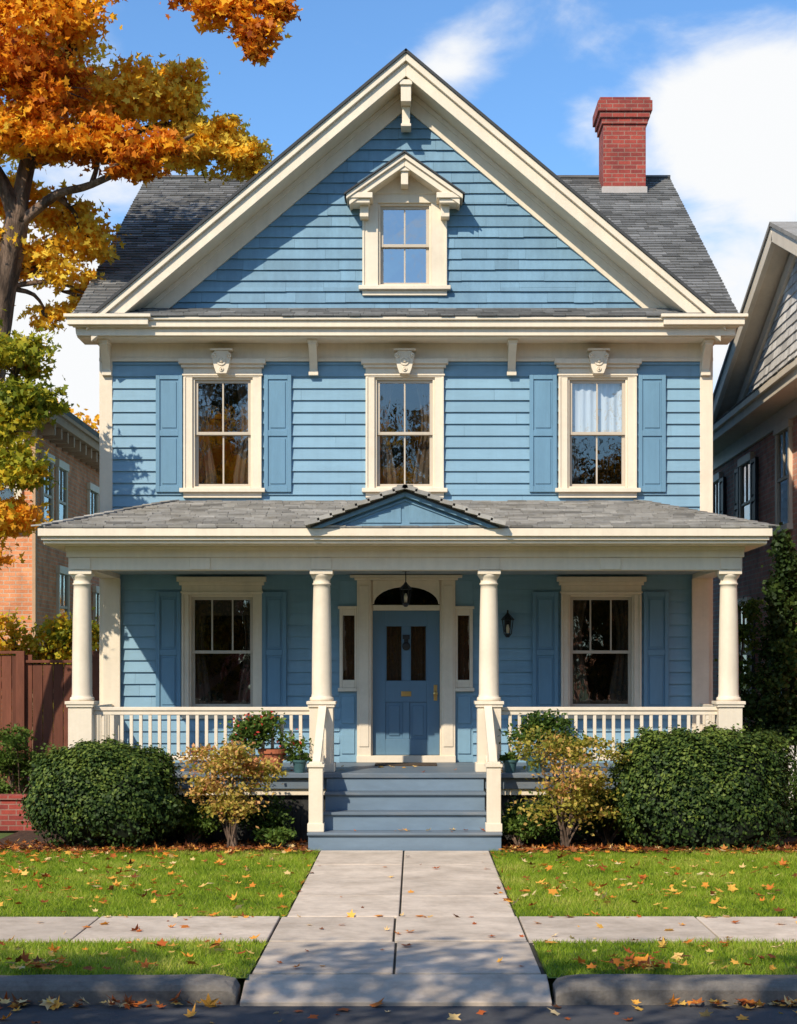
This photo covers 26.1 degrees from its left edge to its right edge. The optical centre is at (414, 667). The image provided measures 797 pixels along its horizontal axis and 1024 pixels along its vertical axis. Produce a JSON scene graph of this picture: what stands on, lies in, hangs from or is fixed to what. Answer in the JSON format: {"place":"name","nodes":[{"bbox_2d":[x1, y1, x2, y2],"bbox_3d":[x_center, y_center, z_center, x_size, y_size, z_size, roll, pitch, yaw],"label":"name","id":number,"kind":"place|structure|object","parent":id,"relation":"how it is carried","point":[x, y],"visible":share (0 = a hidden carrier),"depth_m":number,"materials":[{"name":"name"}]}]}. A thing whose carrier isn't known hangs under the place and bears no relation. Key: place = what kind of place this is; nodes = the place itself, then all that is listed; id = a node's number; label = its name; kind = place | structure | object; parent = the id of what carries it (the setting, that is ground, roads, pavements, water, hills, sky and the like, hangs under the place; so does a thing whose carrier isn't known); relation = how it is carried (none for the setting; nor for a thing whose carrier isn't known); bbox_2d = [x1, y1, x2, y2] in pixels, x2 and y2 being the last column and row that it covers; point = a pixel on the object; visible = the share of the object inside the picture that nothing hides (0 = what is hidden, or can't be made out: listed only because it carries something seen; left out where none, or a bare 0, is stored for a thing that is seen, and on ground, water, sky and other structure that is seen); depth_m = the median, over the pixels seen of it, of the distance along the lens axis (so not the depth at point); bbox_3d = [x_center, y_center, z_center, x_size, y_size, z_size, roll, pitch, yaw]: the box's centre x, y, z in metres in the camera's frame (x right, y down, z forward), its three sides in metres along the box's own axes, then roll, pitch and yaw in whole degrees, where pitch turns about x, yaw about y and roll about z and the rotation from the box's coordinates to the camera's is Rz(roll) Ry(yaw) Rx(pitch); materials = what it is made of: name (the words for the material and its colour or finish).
{"place":"outdoors","nodes":[
{"label":"outdoors","id":0,"kind":"place"},
{"bbox_2d":[0,821,556,999],"bbox_3d":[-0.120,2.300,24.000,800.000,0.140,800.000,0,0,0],"label":"ground","id":1,"kind":"structure","parent":0,"point":[3,834],"depth_m":13.09,"materials":[{"name":"brown soil"}]},
{"bbox_2d":[0,794,39,830],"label":"brick planter wall","id":2,"kind":"structure","parent":1,"relation":"on","point":[11,819],"depth_m":23.15,"materials":[{"name":"red brick"}]},
{"bbox_2d":[0,723,53,793],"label":"garden shrub","id":3,"kind":"object","parent":1,"relation":"on","point":[9,759],"visible":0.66,"depth_m":23.82,"materials":[{"name":"green plant"}]},
{"bbox_2d":[0,308,73,569],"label":"young maple tree","id":4,"kind":"object","parent":1,"relation":"on","point":[27,404],"visible":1,"depth_m":22.35,"materials":[{"name":"green plant"}]},
{"bbox_2d":[0,651,98,793],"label":"wooden fence","id":5,"kind":"object","parent":1,"relation":"on","point":[47,685],"visible":0.37,"depth_m":24.62,"materials":[{"name":"brown wood"}]},
{"bbox_2d":[0,607,98,741],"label":"yellow garden tree","id":6,"kind":"object","parent":1,"relation":"on","point":[59,629],"visible":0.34,"depth_m":26.03,"materials":[{"name":"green plant"}]},
{"bbox_2d":[0,426,98,746],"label":"brick walls","id":7,"kind":"structure","parent":1,"relation":"on","point":[15,585],"depth_m":29.72,"materials":[{"name":"brick"}]},
{"bbox_2d":[0,451,13,510],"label":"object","id":8,"kind":"object","parent":7,"relation":"attached to","point":[5,493],"depth_m":29.00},
{"bbox_2d":[16,440,24,498],"bbox_3d":[-7.920,-1.620,28.950,2.680,4.440,0.100,0,0,0],"label":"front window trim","id":9,"kind":"structure","parent":7,"relation":"attached to","point":[19,492],"depth_m":28.94,"materials":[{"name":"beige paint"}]},
{"bbox_2d":[32,411,98,750],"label":"cornice","id":10,"kind":"structure","parent":7,"relation":"attached to","point":[65,432],"depth_m":30.25,"materials":[{"name":"beige wood"}]},
{"bbox_2d":[5,379,98,437],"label":"hip roof","id":11,"kind":"structure","parent":10,"relation":"on","point":[82,423],"depth_m":31.00,"materials":[{"name":"concrete"}]},
{"bbox_2d":[40,450,98,649],"bbox_3d":[-6.390,-1.570,32.400,0.100,4.340,5.800,0,0,0],"label":"side window trim","id":12,"kind":"structure","parent":7,"relation":"attached to","point":[64,466],"depth_m":30.84,"materials":[{"name":"beige paint"}]},
{"bbox_2d":[44,463,98,643],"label":"side window sashes","id":13,"kind":"object","parent":12,"relation":"attached to","point":[64,503],"visible":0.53,"depth_m":31.51,"materials":[{"name":"paint"}]},
{"bbox_2d":[44,466,96,650],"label":"side room interiors","id":14,"kind":"object","parent":7,"relation":"attached to","point":[61,517],"visible":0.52,"depth_m":31.39,"materials":[{"name":"blue glass"}]},
{"bbox_2d":[57,399,98,432],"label":"distant trees","id":15,"kind":"object","parent":1,"relation":"on","point":[87,420],"depth_m":58.08,"materials":[{"name":"orange plant"}]},
{"bbox_2d":[0,0,302,389],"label":"maple tree","id":16,"kind":"object","parent":1,"relation":"on","point":[50,83],"visible":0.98,"depth_m":24.08,"materials":[{"name":"orange plant"}]},
{"bbox_2d":[257,796,510,824],"bbox_3d":[-0.120,1.975,29.990,8.440,0.550,11.920,0,0,0],"label":"foundation","id":17,"kind":"object","parent":1,"relation":"on","point":[292,806],"depth_m":24.03,"materials":[{"name":"stone"}]},
{"bbox_2d":[63,53,747,704],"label":"cornice and gable trim","id":18,"kind":"structure","parent":17,"relation":"on","point":[405,85],"depth_m":23.64,"materials":[{"name":"beige paint"}]},
{"bbox_2d":[78,48,720,423],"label":"roof deck","id":19,"kind":"structure","parent":18,"relation":"on","point":[334,110],"depth_m":23.37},
{"bbox_2d":[73,175,737,315],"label":"roof shingles","id":20,"kind":"object","parent":19,"relation":"on","point":[172,208],"visible":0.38,"depth_m":26.71,"materials":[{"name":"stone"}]},
{"bbox_2d":[593,97,652,185],"bbox_3d":[3.560,-8.630,29.500,0.920,2.060,0.920,0,0,0],"label":"chimney","id":21,"kind":"object","parent":19,"relation":"on","point":[620,124],"visible":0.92,"depth_m":29.14,"materials":[{"name":"red brick"}]},
{"bbox_2d":[601,186,646,192],"bbox_3d":[3.560,-7.980,29.500,0.770,0.360,0.770,0,0,0],"label":"chimney flashing","id":22,"kind":"object","parent":21,"relation":"attached to","point":[623,189],"visible":0.27,"depth_m":29.11,"materials":[{"name":"grey metal"}]},
{"bbox_2d":[359,210,450,316],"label":"gable room interiors","id":23,"kind":"object","parent":18,"relation":"attached to","point":[393,226],"visible":0.15,"depth_m":25.60,"materials":[{"name":"blue glass"}]},
{"bbox_2d":[112,361,699,761],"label":"front clapboards","id":24,"kind":"object","parent":18,"relation":"attached to","point":[486,420],"visible":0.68,"depth_m":23.98,"materials":[{"name":"blue paint"}]},
{"bbox_2d":[171,113,640,307],"bbox_3d":[-0.120,-6.472,23.988,7.406,3.057,0.044,0,0,0],"label":"gable siding","id":25,"kind":"object","parent":18,"relation":"attached to","point":[504,250],"visible":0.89,"depth_m":23.98,"materials":[{"name":"blue wood"}]},
{"bbox_2d":[359,194,450,295],"bbox_3d":[-0.140,-5.900,24.005,1.280,1.420,0.250,0,0,0],"label":"gable window trim","id":26,"kind":"structure","parent":25,"relation":"attached to","point":[437,285],"depth_m":23.95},
{"bbox_2d":[380,206,428,284],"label":"gable window sashes","id":27,"kind":"object","parent":26,"relation":"in","point":[404,246],"visible":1,"depth_m":24.02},
{"bbox_2d":[176,348,646,718],"bbox_3d":[-0.045,-1.857,23.945,6.530,5.135,0.370,0,0,0],"label":"window trim","id":28,"kind":"structure","parent":18,"relation":"attached to","point":[405,364],"depth_m":23.94,"materials":[{"name":"beige wood"}]},
{"bbox_2d":[195,383,627,703],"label":"curtains","id":29,"kind":"object","parent":28,"relation":"attached to","point":[618,691],"visible":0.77,"depth_m":24.22,"materials":[{"name":"fabric"}]},
{"bbox_2d":[192,380,630,706],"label":"window sashes","id":30,"kind":"object","parent":28,"relation":"in","point":[430,434],"depth_m":24.02,"materials":[{"name":"beige wood"}]},
{"bbox_2d":[156,374,668,706],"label":"shutters","id":31,"kind":"object","parent":28,"relation":"attached to","point":[542,432],"visible":0.95,"depth_m":23.95,"materials":[{"name":"blue paint"}]},
{"bbox_2d":[572,384,621,431],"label":"sheer curtains","id":32,"kind":"object","parent":28,"relation":"hanging from","point":[584,407],"visible":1,"depth_m":24.11,"materials":[{"name":"white fabric"}]},
{"bbox_2d":[204,384,620,703],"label":"room interiors","id":33,"kind":"object","parent":18,"relation":"attached to","point":[224,671],"visible":0.25,"depth_m":25.60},
{"bbox_2d":[372,580,439,604],"bbox_3d":[-0.120,-0.050,24.965,2.000,2.700,1.670,0,0,0],"label":"hall interior","id":34,"kind":"object","parent":17,"relation":"on","point":[418,596],"visible":0.08,"depth_m":25.80,"materials":[{"name":"black"}]},
{"bbox_2d":[0,825,796,853],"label":"mulch bed","id":35,"kind":"object","parent":1,"relation":"on","point":[29,836],"visible":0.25,"depth_m":21.61,"materials":[{"name":"brown soil"}]},
{"bbox_2d":[17,734,192,849],"bbox_3d":[-3.775,1.514,20.878,2.130,1.413,1.395,0,0,0],"label":"boxwood hedge","id":36,"kind":"object","parent":35,"relation":"on","point":[108,791],"visible":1,"depth_m":20.44,"materials":[{"name":"green plant"}]},
{"bbox_2d":[155,795,228,844],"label":"green plant","id":37,"kind":"object","parent":35,"relation":"on","point":[197,826],"visible":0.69,"depth_m":21.16,"materials":[{"name":"green plant"}]},
{"bbox_2d":[171,737,287,849],"bbox_3d":[-2.246,1.524,20.698,1.474,1.367,1.114,0,0,0],"label":"autumn shrub","id":38,"kind":"object","parent":35,"relation":"on","point":[242,763],"visible":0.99,"depth_m":20.68,"materials":[{"name":"yellow plant"}]},
{"bbox_2d":[226,794,295,845],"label":"green plant","id":39,"kind":"object","parent":35,"relation":"on","point":[270,819],"visible":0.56,"depth_m":21.16,"materials":[{"name":"green plant"}]},
{"bbox_2d":[252,821,298,848],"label":"green plant","id":40,"kind":"object","parent":35,"relation":"on","point":[277,836],"visible":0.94,"depth_m":20.73,"materials":[{"name":"green plant"}]},
{"bbox_2d":[0,837,796,854],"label":"leaf litter","id":41,"kind":"object","parent":35,"relation":"on","point":[220,846],"visible":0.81,"depth_m":20.61,"materials":[{"name":"brown plant"}]},
{"bbox_2d":[308,778,500,850],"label":"stair risers","id":42,"kind":"object","parent":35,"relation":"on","point":[413,822],"visible":0.81,"depth_m":20.93,"materials":[{"name":"blue paint"}]},
{"bbox_2d":[307,791,501,835],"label":"stair treads","id":43,"kind":"object","parent":42,"relation":"on","point":[404,832],"visible":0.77,"depth_m":20.90,"materials":[{"name":"grey paint"}]},
{"bbox_2d":[38,528,771,840],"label":"porch trim and rails","id":44,"kind":"structure","parent":35,"relation":"on","point":[707,553],"depth_m":21.74,"materials":[{"name":"white wood"}]},
{"bbox_2d":[96,795,646,839],"bbox_3d":[-0.112,1.875,21.655,7.916,0.590,0.030,0,0,0],"label":"porch skirt","id":45,"kind":"object","parent":44,"relation":"attached to","point":[301,811],"visible":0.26,"depth_m":21.64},
{"bbox_2d":[165,762,621,788],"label":"porch floor","id":46,"kind":"structure","parent":44,"relation":"attached to","point":[520,778],"depth_m":21.53,"materials":[{"name":"grey paint"}]},
{"bbox_2d":[219,708,313,772],"bbox_3d":[-1.860,0.912,21.667,1.203,0.816,0.872,0,0,0],"label":"potted flower plant","id":47,"kind":"object","parent":46,"relation":"on","point":[258,729],"visible":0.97,"depth_m":21.53,"materials":[{"name":"green plant"}]},
{"bbox_2d":[285,750,311,772],"bbox_3d":[-1.453,1.171,21.620,0.365,0.299,0.275,0,0,0],"label":"flower pot","id":48,"kind":"object","parent":46,"relation":"on","point":[299,764],"visible":1,"depth_m":21.57,"materials":[{"name":"green ceramic"}]},
{"bbox_2d":[338,575,473,762],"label":"entry trim","id":49,"kind":"structure","parent":46,"relation":"on","point":[441,588],"depth_m":23.93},
{"bbox_2d":[343,615,468,680],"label":"door curtains","id":50,"kind":"object","parent":49,"relation":"attached to","point":[394,653],"depth_m":24.15,"materials":[{"name":"brown fabric"}]},
{"bbox_2d":[339,580,472,761],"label":"entry panels","id":51,"kind":"object","parent":49,"relation":"attached to","point":[463,705],"visible":1,"depth_m":23.99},
{"bbox_2d":[373,611,439,754],"bbox_3d":[-0.120,0.211,24.062,0.936,2.018,0.055,0,0,0],"label":"front door","id":52,"kind":"structure","parent":49,"relation":"attached to","point":[406,725],"depth_m":24.05,"materials":[{"name":"blue paint"}]},
{"bbox_2d":[402,635,409,649],"bbox_3d":[-0.120,-0.351,24.024,0.117,0.218,0.042,0,0,0],"label":"door knocker","id":53,"kind":"object","parent":52,"relation":"attached to","point":[405,645],"depth_m":24.01,"materials":[{"name":"black metal"}]},
{"bbox_2d":[401,685,437,700],"bbox_3d":[0.066,0.350,24.005,0.512,0.220,0.080,0,0,0],"label":"door brass","id":54,"kind":"object","parent":52,"relation":"attached to","point":[408,693],"depth_m":24.03,"materials":[{"name":"gold metal"}]},
{"bbox_2d":[375,763,436,765],"bbox_3d":[-0.120,1.312,23.350,0.840,0.014,0.600,0,0,0],"label":"doormat","id":55,"kind":"object","parent":46,"relation":"on","point":[406,764],"visible":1,"depth_m":23.17,"materials":[{"name":"brown fabric"}]},
{"bbox_2d":[498,750,519,772],"bbox_3d":[1.185,1.177,21.623,0.278,0.287,0.296,0,0,0],"label":"flower pot","id":56,"kind":"object","parent":46,"relation":"on","point":[508,761],"visible":0.94,"depth_m":21.56,"materials":[{"name":"green ceramic"}]},
{"bbox_2d":[497,708,588,772],"bbox_3d":[1.617,0.917,21.721,1.160,0.806,0.942,0,0,0],"label":"potted green plant","id":57,"kind":"object","parent":46,"relation":"on","point":[546,722],"visible":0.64,"depth_m":21.62,"materials":[{"name":"green plant"}]},
{"bbox_2d":[37,490,772,529],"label":"porch roof deck","id":58,"kind":"structure","parent":44,"relation":"on","point":[379,501],"depth_m":21.27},
{"bbox_2d":[31,484,778,527],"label":"porch roof shingles","id":59,"kind":"object","parent":58,"relation":"on","point":[310,513],"visible":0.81,"depth_m":22.14,"materials":[{"name":"grey"}]},
{"bbox_2d":[312,492,497,527],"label":"porch pediment","id":60,"kind":"structure","parent":58,"relation":"on","point":[404,509],"depth_m":21.34,"materials":[{"name":"blue wood"}]},
{"bbox_2d":[70,574,740,700],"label":"porch columns","id":61,"kind":"structure","parent":44,"relation":"on","point":[728,685],"depth_m":21.80,"materials":[{"name":"white wood"}]},
{"bbox_2d":[399,571,513,636],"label":"lantern frames","id":62,"kind":"structure","parent":44,"relation":"hanging from","point":[507,618],"depth_m":23.77,"materials":[{"name":"black metal"}]},
{"bbox_2d":[404,593,508,632],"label":"lantern bulbs","id":63,"kind":"object","parent":62,"relation":"in","point":[405,600],"visible":1,"depth_m":23.33,"materials":[{"name":"glass"}]},
{"bbox_2d":[501,810,551,845],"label":"green plant","id":64,"kind":"object","parent":35,"relation":"on","point":[512,826],"visible":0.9,"depth_m":20.81,"materials":[{"name":"green plant"}]},
{"bbox_2d":[501,791,572,845],"bbox_3d":[1.438,1.870,21.270,1.049,0.693,0.805,0,0,0],"label":"green plant","id":65,"kind":"object","parent":35,"relation":"on","point":[549,833],"visible":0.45,"depth_m":21.17,"materials":[{"name":"green plant"}]},
{"bbox_2d":[504,724,632,850],"bbox_3d":[1.873,1.439,20.667,1.544,1.539,1.410,0,0,26],"label":"autumn shrub","id":66,"kind":"object","parent":35,"relation":"on","point":[557,795],"visible":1,"depth_m":20.59,"materials":[{"name":"yellow plant"}]},
{"bbox_2d":[566,785,638,845],"bbox_3d":[2.467,1.828,21.302,1.392,0.768,0.864,0,0,0],"label":"green plant","id":67,"kind":"object","parent":35,"relation":"on","point":[605,830],"visible":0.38,"depth_m":21.21,"materials":[{"name":"green plant"}]},
{"bbox_2d":[605,719,796,852],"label":"boxwood hedge","id":68,"kind":"object","parent":35,"relation":"on","point":[705,786],"visible":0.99,"depth_m":20.45,"materials":[{"name":"green plant"}]},
{"bbox_2d":[777,765,796,836],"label":"garden shrub","id":69,"kind":"object","parent":35,"relation":"on","point":[793,811],"visible":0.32,"depth_m":22.27,"materials":[{"name":"green plant"}]},
{"bbox_2d":[252,851,544,973],"bbox_3d":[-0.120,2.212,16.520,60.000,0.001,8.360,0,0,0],"label":"joint bed","id":70,"kind":"object","parent":1,"relation":"on","point":[531,947],"visible":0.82,"depth_m":14.41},
{"bbox_2d":[287,850,514,917],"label":"front walkway","id":71,"kind":"structure","parent":1,"relation":"on","point":[463,883],"depth_m":17.27,"materials":[{"name":"concrete"}]},
{"bbox_2d":[292,471,573,795],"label":"wall","id":72,"kind":"structure","parent":1,"relation":"on","point":[476,482],"depth_m":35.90,"materials":[{"name":"blue paint"}]},
{"bbox_2d":[161,316,190,316],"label":"side gable wall","id":73,"kind":"structure","parent":72,"relation":"on","point":[175,316],"depth_m":30.73,"materials":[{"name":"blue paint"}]},
{"bbox_2d":[714,596,767,732],"bbox_3d":[4.656,0.586,24.505,0.771,3.230,0.520,0,0,0],"label":"climbing vine","id":74,"kind":"object","parent":1,"relation":"on","point":[749,609],"visible":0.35,"depth_m":24.46,"materials":[{"name":"green plant"}]},
{"bbox_2d":[741,522,796,802],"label":"arborvitae tree","id":75,"kind":"object","parent":1,"relation":"on","point":[778,652],"visible":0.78,"depth_m":24.02,"materials":[{"name":"green plant"}]},
{"bbox_2d":[0,916,796,944],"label":"sidewalk","id":76,"kind":"structure","parent":0,"point":[428,929],"depth_m":14.43,"materials":[{"name":"concrete"}]},
{"bbox_2d":[0,1000,796,1023],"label":"road","id":77,"kind":"structure","parent":0,"point":[237,1013],"depth_m":11.59,"materials":[{"name":"grey asphalt"}]},
{"bbox_2d":[0,974,239,1004],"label":"kerb","id":78,"kind":"structure","parent":77,"relation":"on","point":[96,989],"depth_m":11.93,"materials":[{"name":"concrete"}]},
{"bbox_2d":[240,942,551,1005],"bbox_3d":[-0.130,2.276,12.828,2.160,0.159,1.896,0,0,0],"label":"kerb ramp apron","id":79,"kind":"object","parent":77,"relation":"on","point":[430,974],"visible":0.98,"depth_m":12.32,"materials":[{"name":"concrete"}]},
{"bbox_2d":[0,765,796,1023],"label":"fallen leaves","id":80,"kind":"object","parent":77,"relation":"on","point":[646,962],"visible":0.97,"depth_m":14.62,"materials":[{"name":"orange plant"}]},
{"bbox_2d":[553,974,796,1004],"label":"kerb","id":81,"kind":"structure","parent":77,"relation":"on","point":[613,989],"depth_m":11.93,"materials":[{"name":"concrete"}]},
{"bbox_2d":[0,847,796,977],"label":"lawn","id":82,"kind":"structure","parent":0,"point":[246,975],"depth_m":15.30,"materials":[{"name":"plant"}]},
{"bbox_2d":[0,0,796,430],"label":"sky","id":83,"kind":"structure","parent":0,"point":[719,76],"materials":[{"name":"blue"}]},
{"bbox_2d":[111,571,699,574],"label":"porch ceiling","id":84,"kind":"structure","parent":0,"point":[407,573],"depth_m":23.45,"materials":[{"name":"beige wood"}]},
{"bbox_2d":[713,417,796,731],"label":"brick walls","id":85,"kind":"structure","parent":0,"point":[753,576],"depth_m":29.30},
{"bbox_2d":[713,417,792,690],"bbox_3d":[5.830,-1.595,30.262,0.100,4.590,7.155,0,0,0],"label":"side window trim","id":86,"kind":"structure","parent":85,"relation":"attached to","point":[780,428],"depth_m":27.47,"materials":[{"name":"beige paint"}]},
{"bbox_2d":[719,457,758,694],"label":"side shutters","id":87,"kind":"object","parent":86,"relation":"attached to","point":[754,490],"visible":0.34,"depth_m":29.68,"materials":[{"name":"wood"}]},
{"bbox_2d":[713,431,787,657],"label":"side window sashes","id":88,"kind":"object","parent":86,"relation":"attached to","point":[779,480],"visible":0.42,"depth_m":27.64,"materials":[{"name":"paint"}]},
{"bbox_2d":[715,430,787,696],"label":"side room interiors","id":89,"kind":"object","parent":86,"relation":"attached to","point":[783,502],"visible":0.36,"depth_m":27.53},
{"bbox_2d":[713,227,796,470],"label":"roof eave trim","id":90,"kind":"structure","parent":85,"relation":"on","point":[757,415],"depth_m":28.29,"materials":[{"name":"beige paint"}]},
{"bbox_2d":[713,355,796,424],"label":"pent roof shingles","id":91,"kind":"object","parent":90,"relation":"on","point":[766,380],"visible":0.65,"depth_m":27.04,"materials":[{"name":"grey"}]},
{"bbox_2d":[746,258,796,395],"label":"gable shingles","id":92,"kind":"object","parent":90,"relation":"attached to","point":[779,338],"visible":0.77,"depth_m":27.44,"materials":[{"name":"grey wood"}]},
{"bbox_2d":[713,222,796,400],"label":"roof","id":93,"kind":"structure","parent":85,"relation":"on","point":[789,229],"depth_m":26.98,"materials":[{"name":"grey"}]},
{"bbox_2d":[789,746,796,797],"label":"white picket fence","id":94,"kind":"object","parent":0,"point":[793,763],"visible":0.09,"depth_m":23.10,"materials":[{"name":"paint"}]}
]}

